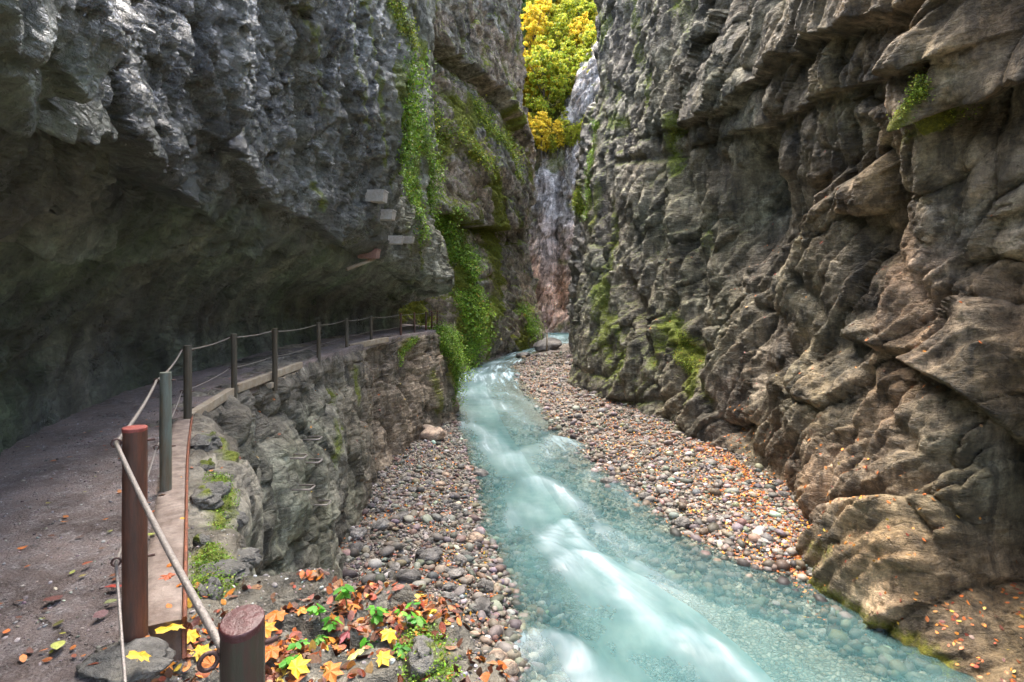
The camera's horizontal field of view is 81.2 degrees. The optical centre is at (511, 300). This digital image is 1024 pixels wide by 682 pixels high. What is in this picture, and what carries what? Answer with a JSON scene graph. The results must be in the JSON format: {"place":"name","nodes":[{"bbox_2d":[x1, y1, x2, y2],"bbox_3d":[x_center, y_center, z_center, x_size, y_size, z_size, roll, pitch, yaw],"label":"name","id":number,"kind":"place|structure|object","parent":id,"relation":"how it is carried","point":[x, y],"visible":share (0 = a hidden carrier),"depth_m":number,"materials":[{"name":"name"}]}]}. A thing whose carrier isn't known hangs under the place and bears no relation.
{"place":"outdoors","nodes":[
{"label":"outdoors","id":0,"kind":"place"},
{"bbox_2d":[0,0,454,455],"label":"cliff","id":1,"kind":"structure","parent":0,"point":[176,176],"depth_m":9.50,"materials":[{"name":"stone"}]},
{"bbox_2d":[346,259,375,270],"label":"ledge beam","id":2,"kind":"structure","parent":1,"relation":"attached to","point":[351,267],"depth_m":21.85,"materials":[{"name":"concrete"}]},
{"bbox_2d":[358,248,380,258],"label":"concrete block","id":3,"kind":"structure","parent":1,"relation":"attached to","point":[374,253],"depth_m":22.11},
{"bbox_2d":[365,189,388,203],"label":"concrete block","id":4,"kind":"structure","parent":1,"relation":"attached to","point":[378,196],"depth_m":19.89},
{"bbox_2d":[380,209,396,220],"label":"concrete block","id":5,"kind":"structure","parent":1,"relation":"attached to","point":[388,214],"depth_m":21.20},
{"bbox_2d":[388,236,403,244],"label":"concrete block","id":6,"kind":"structure","parent":1,"relation":"attached to","point":[395,240],"depth_m":23.27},
{"bbox_2d":[386,0,424,66],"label":"hanging plant","id":7,"kind":"object","parent":1,"relation":"attached to","point":[399,27],"visible":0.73,"depth_m":20.95,"materials":[{"name":"green plant"}]},
{"bbox_2d":[394,39,451,252],"bbox_3d":[-4.518,-6.694,28.185,2.744,8.743,15.773,0,0,-3],"label":"hanging plant","id":8,"kind":"object","parent":1,"relation":"attached to","point":[409,145],"visible":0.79,"depth_m":25.29,"materials":[{"name":"green plant"}]},
{"bbox_2d":[146,332,508,681],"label":"cliff","id":9,"kind":"structure","parent":0,"point":[285,529],"depth_m":12.42,"materials":[{"name":"stone"}]},
{"bbox_2d":[192,533,211,546],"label":"rock","id":10,"kind":"object","parent":9,"relation":"on","point":[201,539],"visible":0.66,"depth_m":4.39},
{"bbox_2d":[193,644,210,660],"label":"fallen leaf","id":11,"kind":"object","parent":9,"relation":"on","point":[200,650],"visible":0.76,"depth_m":2.99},
{"bbox_2d":[195,458,214,471],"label":"rock","id":12,"kind":"object","parent":9,"relation":"on","point":[207,465],"visible":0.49,"depth_m":6.28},
{"bbox_2d":[190,431,222,451],"bbox_3d":[-3.647,1.699,7.065,0.394,0.296,0.324,0,0,-32],"label":"rock","id":13,"kind":"object","parent":9,"relation":"on","point":[211,441],"visible":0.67,"depth_m":7.00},
{"bbox_2d":[201,655,218,672],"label":"fallen leaf","id":14,"kind":"object","parent":9,"relation":"on","point":[208,662],"visible":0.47,"depth_m":2.91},
{"bbox_2d":[189,481,231,509],"bbox_3d":[-2.671,1.720,5.317,0.289,0.206,0.430,0,0,0],"label":"rock","id":15,"kind":"object","parent":9,"relation":"on","point":[210,495],"visible":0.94,"depth_m":5.20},
{"bbox_2d":[197,577,223,600],"bbox_3d":[-1.851,1.810,3.652,0.128,0.227,0.182,0,0,0],"label":"rock","id":16,"kind":"object","parent":9,"relation":"on","point":[205,591],"visible":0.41,"depth_m":3.63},
{"bbox_2d":[0,324,438,681],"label":"footpath","id":17,"kind":"structure","parent":9,"relation":"on","point":[13,668],"depth_m":4.36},
{"bbox_2d":[51,640,65,649],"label":"fallen leaf","id":18,"kind":"object","parent":17,"relation":"on","point":[56,645],"visible":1,"depth_m":2.76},
{"bbox_2d":[93,609,107,617],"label":"fallen leaf","id":19,"kind":"object","parent":17,"relation":"on","point":[100,613],"visible":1,"depth_m":3.04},
{"bbox_2d":[76,637,175,681],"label":"rock","id":20,"kind":"object","parent":17,"relation":"on","point":[107,667],"visible":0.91,"depth_m":2.61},
{"bbox_2d":[125,650,150,661],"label":"fallen leaf","id":21,"kind":"object","parent":20,"relation":"on","point":[141,656],"visible":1,"depth_m":2.54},
{"bbox_2d":[148,416,192,661],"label":"kerb","id":22,"kind":"structure","parent":17,"relation":"on","point":[171,508],"depth_m":3.77,"materials":[{"name":"concrete"}]},
{"bbox_2d":[155,623,185,633],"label":"fallen leaf","id":23,"kind":"object","parent":22,"relation":"on","point":[172,626],"visible":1,"depth_m":2.88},
{"bbox_2d":[192,388,233,415],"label":"edge beam","id":24,"kind":"structure","parent":17,"relation":"attached to","point":[213,402],"depth_m":9.48,"materials":[{"name":"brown wood"}]},
{"bbox_2d":[237,362,302,392],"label":"edge beam","id":25,"kind":"structure","parent":17,"relation":"attached to","point":[244,385],"depth_m":12.52,"materials":[{"name":"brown wood"}]},
{"bbox_2d":[110,311,437,681],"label":"cable railing","id":26,"kind":"object","parent":17,"relation":"on","point":[239,640],"visible":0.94,"depth_m":2.78,"materials":[{"name":"wood"}]},
{"bbox_2d":[348,337,388,346],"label":"edge beam","id":27,"kind":"structure","parent":17,"relation":"attached to","point":[374,341],"depth_m":23.57,"materials":[{"name":"concrete"}]},
{"bbox_2d":[198,559,252,584],"bbox_3d":[-1.960,1.845,4.058,0.376,0.146,0.358,0,0,0],"label":"rock","id":28,"kind":"object","parent":9,"relation":"on","point":[234,566],"visible":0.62,"depth_m":4.01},
{"bbox_2d":[223,509,249,531],"bbox_3d":[-2.445,1.953,5.262,0.242,0.228,0.189,0,0,0],"label":"rock","id":29,"kind":"object","parent":9,"relation":"on","point":[242,518],"visible":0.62,"depth_m":5.21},
{"bbox_2d":[236,547,261,567],"bbox_3d":[-1.982,1.894,4.357,0.298,0.124,0.228,0,0,-38],"label":"rock","id":30,"kind":"object","parent":9,"relation":"on","point":[251,556],"visible":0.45,"depth_m":4.34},
{"bbox_2d":[0,409,505,681],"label":"grit","id":31,"kind":"object","parent":9,"relation":"on","point":[345,628],"visible":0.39,"depth_m":3.54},
{"bbox_2d":[265,621,277,637],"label":"fallen leaf","id":32,"kind":"object","parent":9,"relation":"on","point":[269,627],"visible":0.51,"depth_m":3.31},
{"bbox_2d":[306,603,325,622],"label":"seedling","id":33,"kind":"object","parent":9,"relation":"on","point":[315,610],"visible":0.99,"depth_m":3.31,"materials":[{"name":"green plant"}]},
{"bbox_2d":[188,471,465,681],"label":"moss","id":34,"kind":"object","parent":9,"relation":"on","point":[409,635],"visible":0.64,"depth_m":3.64,"materials":[{"name":"green plant"}]},
{"bbox_2d":[358,637,377,648],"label":"seedling","id":35,"kind":"object","parent":9,"relation":"on","point":[363,641],"visible":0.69,"depth_m":3.08,"materials":[{"name":"green plant"}]},
{"bbox_2d":[373,650,393,666],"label":"fallen leaf","id":36,"kind":"object","parent":9,"relation":"on","point":[383,657],"visible":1,"depth_m":2.86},
{"bbox_2d":[380,626,396,642],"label":"fallen leaf","id":37,"kind":"object","parent":9,"relation":"on","point":[389,635],"visible":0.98,"depth_m":3.11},
{"bbox_2d":[392,643,410,658],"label":"seedling","id":38,"kind":"object","parent":9,"relation":"on","point":[401,650],"visible":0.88,"depth_m":2.96,"materials":[{"name":"green plant"}]},
{"bbox_2d":[394,602,420,628],"bbox_3d":[-0.572,1.724,3.245,0.140,0.154,0.123,0,0,0],"label":"seedling","id":39,"kind":"object","parent":9,"relation":"on","point":[405,613],"visible":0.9,"depth_m":3.23,"materials":[{"name":"green plant"}]},
{"bbox_2d":[397,332,419,366],"bbox_3d":[-4.989,2.277,28.540,0.600,1.496,2.901,0,0,7],"label":"trailing shrub","id":40,"kind":"object","parent":9,"relation":"attached to","point":[408,344],"visible":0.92,"depth_m":28.38,"materials":[{"name":"green plant"}]},
{"bbox_2d":[407,615,427,626],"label":"seedling","id":41,"kind":"object","parent":9,"relation":"on","point":[418,620],"visible":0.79,"depth_m":3.21,"materials":[{"name":"green plant"}]},
{"bbox_2d":[405,635,447,681],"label":"rock","id":42,"kind":"object","parent":9,"relation":"on","point":[418,659],"visible":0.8,"depth_m":2.85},
{"bbox_2d":[415,318,477,406],"bbox_3d":[-4.005,3.491,35.001,3.389,5.516,4.769,0,0,15],"label":"trailing shrub","id":43,"kind":"object","parent":9,"relation":"attached to","point":[450,341],"visible":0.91,"depth_m":34.28,"materials":[{"name":"green plant"}]},
{"bbox_2d":[398,0,544,368],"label":"cliff","id":44,"kind":"structure","parent":0,"point":[478,44],"depth_m":62.73,"materials":[{"name":"grey stone"}]},
{"bbox_2d":[434,205,501,363],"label":"cliff shrub","id":45,"kind":"object","parent":44,"relation":"attached to","point":[465,257],"visible":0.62,"depth_m":54.48,"materials":[{"name":"green plant"}]},
{"bbox_2d":[433,87,502,181],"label":"cliff shrub","id":46,"kind":"object","parent":44,"relation":"on","point":[478,149],"visible":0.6,"depth_m":54.67,"materials":[{"name":"green plant"}]},
{"bbox_2d":[448,284,498,368],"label":"cliff shrub","id":47,"kind":"object","parent":44,"relation":"attached to","point":[465,305],"visible":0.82,"depth_m":53.74,"materials":[{"name":"green plant"}]},
{"bbox_2d":[471,86,529,180],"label":"cliff shrub","id":48,"kind":"object","parent":44,"relation":"on","point":[502,137],"visible":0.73,"depth_m":65.35,"materials":[{"name":"green plant"}]},
{"bbox_2d":[514,297,546,345],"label":"cliff shrub","id":49,"kind":"object","parent":44,"relation":"on","point":[531,330],"visible":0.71,"depth_m":71.00,"materials":[{"name":"green plant"}]},
{"bbox_2d":[523,1,585,147],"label":"hillside","id":50,"kind":"structure","parent":0,"point":[556,114],"depth_m":105.64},
{"bbox_2d":[522,55,535,104],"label":"broadleaf tree","id":51,"kind":"object","parent":50,"relation":"on","point":[525,91],"visible":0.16,"depth_m":103.12,"materials":[{"name":"green plant"}]},
{"bbox_2d":[520,1,552,55],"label":"broadleaf tree","id":52,"kind":"object","parent":50,"relation":"on","point":[536,20],"visible":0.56,"depth_m":111.01,"materials":[{"name":"yellow plant"}]},
{"bbox_2d":[526,0,558,39],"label":"broadleaf tree","id":53,"kind":"object","parent":50,"relation":"on","point":[547,3],"visible":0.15,"depth_m":117.30,"materials":[{"name":"yellow plant"}]},
{"bbox_2d":[527,43,558,100],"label":"broadleaf tree","id":54,"kind":"object","parent":50,"relation":"on","point":[547,92],"visible":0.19,"depth_m":103.49,"materials":[{"name":"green plant"}]},
{"bbox_2d":[524,35,570,122],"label":"broadleaf tree","id":55,"kind":"object","parent":50,"relation":"on","point":[541,58],"visible":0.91,"depth_m":100.05,"materials":[{"name":"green plant"}]},
{"bbox_2d":[539,13,577,53],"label":"broadleaf tree","id":56,"kind":"object","parent":50,"relation":"on","point":[561,20],"visible":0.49,"depth_m":111.28,"materials":[{"name":"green plant"}]},
{"bbox_2d":[544,0,578,49],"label":"broadleaf tree","id":57,"kind":"object","parent":50,"relation":"on","point":[555,9],"visible":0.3,"depth_m":115.66,"materials":[{"name":"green plant"}]},
{"bbox_2d":[551,58,576,108],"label":"broadleaf tree","id":58,"kind":"object","parent":50,"relation":"on","point":[568,74],"visible":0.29,"depth_m":101.75,"materials":[{"name":"green plant"}]},
{"bbox_2d":[549,39,585,94],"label":"broadleaf tree","id":59,"kind":"object","parent":50,"relation":"on","point":[565,55],"visible":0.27,"depth_m":104.24,"materials":[{"name":"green plant"}]},
{"bbox_2d":[560,0,596,47],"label":"broadleaf tree","id":60,"kind":"object","parent":50,"relation":"on","point":[578,10],"visible":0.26,"depth_m":115.53,"materials":[{"name":"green plant"}]},
{"bbox_2d":[569,48,591,93],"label":"broadleaf tree","id":61,"kind":"object","parent":50,"relation":"on","point":[583,58],"visible":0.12,"depth_m":100.98,"materials":[{"name":"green plant"}]},
{"bbox_2d":[566,11,595,56],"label":"broadleaf tree","id":62,"kind":"object","parent":50,"relation":"on","point":[577,26],"visible":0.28,"depth_m":111.91,"materials":[{"name":"yellow plant"}]},
{"bbox_2d":[572,23,596,66],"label":"broadleaf tree","id":63,"kind":"object","parent":50,"relation":"on","point":[592,40],"visible":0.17,"depth_m":106.40,"materials":[{"name":"yellow plant"}]},
{"bbox_2d":[528,39,599,332],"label":"cliff","id":64,"kind":"structure","parent":0,"point":[550,242],"depth_m":97.03,"materials":[{"name":"stone"}]},
{"bbox_2d":[529,111,553,161],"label":"broadleaf tree","id":65,"kind":"object","parent":64,"relation":"on","point":[543,130],"visible":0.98,"depth_m":96.08,"materials":[{"name":"yellow plant"}]},
{"bbox_2d":[547,130,559,158],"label":"broadleaf tree","id":66,"kind":"object","parent":64,"relation":"on","point":[553,146],"visible":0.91,"depth_m":96.86,"materials":[{"name":"green plant"}]},
{"bbox_2d":[549,119,565,157],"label":"broadleaf tree","id":67,"kind":"object","parent":64,"relation":"on","point":[557,129],"visible":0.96,"depth_m":96.77,"materials":[{"name":"yellow plant"}]},
{"bbox_2d":[558,116,571,152],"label":"broadleaf tree","id":68,"kind":"object","parent":64,"relation":"on","point":[565,124],"visible":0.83,"depth_m":97.15,"materials":[{"name":"green plant"}]},
{"bbox_2d":[564,125,576,150],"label":"broadleaf tree","id":69,"kind":"object","parent":64,"relation":"on","point":[571,144],"visible":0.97,"depth_m":97.02,"materials":[{"name":"green plant"}]},
{"bbox_2d":[570,122,580,144],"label":"broadleaf tree","id":70,"kind":"object","parent":64,"relation":"on","point":[576,130],"visible":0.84,"depth_m":97.09,"materials":[{"name":"green plant"}]},
{"bbox_2d":[565,94,598,349],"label":"cliff","id":71,"kind":"structure","parent":0,"point":[578,248],"depth_m":62.35,"materials":[{"name":"grey stone"}]},
{"bbox_2d":[569,179,584,217],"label":"cliff shrub","id":72,"kind":"object","parent":71,"relation":"attached to","point":[577,208],"visible":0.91,"depth_m":62.50,"materials":[{"name":"green plant"}]},
{"bbox_2d":[459,332,788,681],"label":"river","id":73,"kind":"structure","parent":0,"point":[623,620],"depth_m":14.68,"materials":[{"name":"liquid"}]},
{"bbox_2d":[342,336,937,681],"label":"riverbed","id":74,"kind":"structure","parent":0,"point":[805,660],"depth_m":18.16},
{"bbox_2d":[345,542,365,551],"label":"rock","id":75,"kind":"object","parent":74,"relation":"on","point":[359,546],"visible":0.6,"depth_m":15.98,"materials":[{"name":"stone"}]},
{"bbox_2d":[349,527,367,539],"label":"rock","id":76,"kind":"object","parent":74,"relation":"on","point":[356,533],"visible":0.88,"depth_m":16.80,"materials":[{"name":"stone"}]},
{"bbox_2d":[372,518,389,530],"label":"rock","id":77,"kind":"object","parent":74,"relation":"on","point":[380,524],"visible":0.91,"depth_m":17.59,"materials":[{"name":"stone"}]},
{"bbox_2d":[395,569,421,583],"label":"rock","id":78,"kind":"object","parent":74,"relation":"on","point":[409,576],"visible":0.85,"depth_m":14.44,"materials":[{"name":"stone"}]},
{"bbox_2d":[415,546,442,565],"bbox_3d":[-2.197,6.804,15.863,0.745,0.479,0.658,-2,-10,-25],"label":"rock","id":79,"kind":"object","parent":74,"relation":"on","point":[434,554],"visible":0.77,"depth_m":15.75,"materials":[{"name":"stone"}]},
{"bbox_2d":[419,424,446,440],"bbox_3d":[-3.888,6.394,28.812,1.562,0.781,1.006,-3,11,-17],"label":"rock","id":80,"kind":"object","parent":74,"relation":"on","point":[429,432],"visible":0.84,"depth_m":28.51,"materials":[{"name":"stone"}]},
{"bbox_2d":[441,591,455,599],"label":"rock","id":81,"kind":"object","parent":74,"relation":"on","point":[450,595],"visible":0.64,"depth_m":13.91,"materials":[{"name":"stone"}]},
{"bbox_2d":[442,582,456,591],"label":"rock","id":82,"kind":"object","parent":74,"relation":"on","point":[448,586],"visible":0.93,"depth_m":14.48,"materials":[{"name":"stone"}]},
{"bbox_2d":[444,568,464,577],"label":"rock","id":83,"kind":"object","parent":74,"relation":"on","point":[455,572],"visible":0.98,"depth_m":15.15,"materials":[{"name":"stone"}]},
{"bbox_2d":[453,554,467,564],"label":"rock","id":84,"kind":"object","parent":74,"relation":"on","point":[461,558],"visible":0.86,"depth_m":15.94,"materials":[{"name":"stone"}]},
{"bbox_2d":[466,532,483,543],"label":"rock","id":85,"kind":"object","parent":74,"relation":"on","point":[473,536],"visible":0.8,"depth_m":17.62,"materials":[{"name":"stone"}]},
{"bbox_2d":[473,597,493,616],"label":"rock","id":86,"kind":"object","parent":74,"relation":"on","point":[484,604],"visible":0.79,"depth_m":13.62,"materials":[{"name":"stone"}]},
{"bbox_2d":[476,578,493,593],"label":"rock","id":87,"kind":"object","parent":74,"relation":"on","point":[484,583],"visible":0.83,"depth_m":14.65,"materials":[{"name":"stone"}]},
{"bbox_2d":[488,649,508,660],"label":"rock","id":88,"kind":"object","parent":74,"relation":"on","point":[500,655],"visible":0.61,"depth_m":12.02,"materials":[{"name":"stone"}]},
{"bbox_2d":[503,659,518,676],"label":"rock","id":89,"kind":"object","parent":74,"relation":"on","point":[512,669],"visible":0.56,"depth_m":11.73,"materials":[{"name":"stone"}]},
{"bbox_2d":[0,150,1023,681],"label":"leaf litter","id":90,"kind":"object","parent":74,"relation":"on","point":[366,626],"visible":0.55,"depth_m":3.52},
{"bbox_2d":[187,629,200,643],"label":"fallen leaf","id":91,"kind":"object","parent":90,"relation":"on","point":[192,635],"visible":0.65,"depth_m":3.14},
{"bbox_2d":[265,642,281,661],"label":"fallen leaf","id":92,"kind":"object","parent":90,"relation":"on","point":[273,652],"visible":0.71,"depth_m":2.99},
{"bbox_2d":[265,610,287,622],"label":"fallen leaf","id":93,"kind":"object","parent":90,"relation":"on","point":[273,616],"visible":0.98,"depth_m":3.41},
{"bbox_2d":[277,654,297,668],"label":"seedling","id":94,"kind":"object","parent":90,"relation":"on","point":[284,663],"visible":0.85,"depth_m":2.83,"materials":[{"name":"green plant"}]},
{"bbox_2d":[286,639,309,649],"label":"seedling","id":95,"kind":"object","parent":90,"relation":"on","point":[295,645],"visible":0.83,"depth_m":2.98,"materials":[{"name":"green plant"}]},
{"bbox_2d":[286,654,310,678],"bbox_3d":[-1.006,1.729,2.823,0.113,0.059,0.105,0,0,0],"label":"fallen leaf","id":96,"kind":"object","parent":90,"relation":"on","point":[297,666],"visible":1,"depth_m":2.81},
{"bbox_2d":[321,616,343,634],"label":"seedling","id":97,"kind":"object","parent":90,"relation":"on","point":[330,627],"visible":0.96,"depth_m":3.30,"materials":[{"name":"green plant"}]},
{"bbox_2d":[322,661,343,681],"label":"fallen leaf","id":98,"kind":"object","parent":90,"relation":"on","point":[332,672],"visible":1,"depth_m":2.80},
{"bbox_2d":[333,584,354,610],"bbox_3d":[-0.976,1.729,3.433,0.133,0.213,0.126,0,0,41],"label":"seedling","id":99,"kind":"object","parent":90,"relation":"on","point":[345,593],"visible":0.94,"depth_m":3.42,"materials":[{"name":"green plant"}]},
{"bbox_2d":[339,629,349,643],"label":"fallen leaf","id":100,"kind":"object","parent":90,"relation":"on","point":[343,636],"visible":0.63,"depth_m":3.25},
{"bbox_2d":[347,647,363,659],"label":"fallen leaf","id":101,"kind":"object","parent":90,"relation":"on","point":[352,656],"visible":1,"depth_m":2.95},
{"bbox_2d":[366,605,389,624],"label":"seedling","id":102,"kind":"object","parent":90,"relation":"on","point":[376,618],"visible":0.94,"depth_m":3.18,"materials":[{"name":"green plant"}]},
{"bbox_2d":[533,337,561,351],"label":"boulder","id":103,"kind":"object","parent":74,"relation":"on","point":[553,344],"visible":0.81,"depth_m":65.12,"materials":[{"name":"stone"}]},
{"bbox_2d":[338,351,960,681],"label":"gravel","id":104,"kind":"structure","parent":74,"relation":"on","point":[538,663],"depth_m":18.28,"materials":[{"name":"gravel"}]},
{"bbox_2d":[472,468,488,479],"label":"rock","id":105,"kind":"object","parent":104,"relation":"on","point":[481,473],"visible":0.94,"depth_m":24.40,"materials":[{"name":"stone"}]},
{"bbox_2d":[546,674,565,681],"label":"rock","id":106,"kind":"object","parent":104,"relation":"on","point":[554,678],"visible":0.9,"depth_m":11.82,"materials":[{"name":"stone"}]},
{"bbox_2d":[674,516,690,527],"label":"rock","id":107,"kind":"object","parent":74,"relation":"on","point":[682,521],"visible":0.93,"depth_m":18.99,"materials":[{"name":"stone"}]},
{"bbox_2d":[567,0,1023,681],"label":"cliff","id":108,"kind":"structure","parent":0,"point":[723,124],"depth_m":18.16,"materials":[{"name":"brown stone"}]},
{"bbox_2d":[580,118,599,221],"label":"hanging plant","id":109,"kind":"object","parent":108,"relation":"attached to","point":[590,156],"visible":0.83,"depth_m":43.51,"materials":[{"name":"green plant"}]},
{"bbox_2d":[673,329,700,373],"bbox_3d":[9.265,2.708,31.355,1.460,2.627,1.888,0,0,-29],"label":"hanging plant","id":110,"kind":"object","parent":108,"relation":"attached to","point":[677,358],"visible":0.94,"depth_m":31.37,"materials":[{"name":"green plant"}]},
{"bbox_2d":[886,67,984,130],"bbox_3d":[10.070,-4.705,13.950,2.250,1.444,0.882,0,0,0],"label":"hanging plant","id":111,"kind":"object","parent":108,"relation":"attached to","point":[920,88],"visible":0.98,"depth_m":13.89,"materials":[{"name":"green plant"}]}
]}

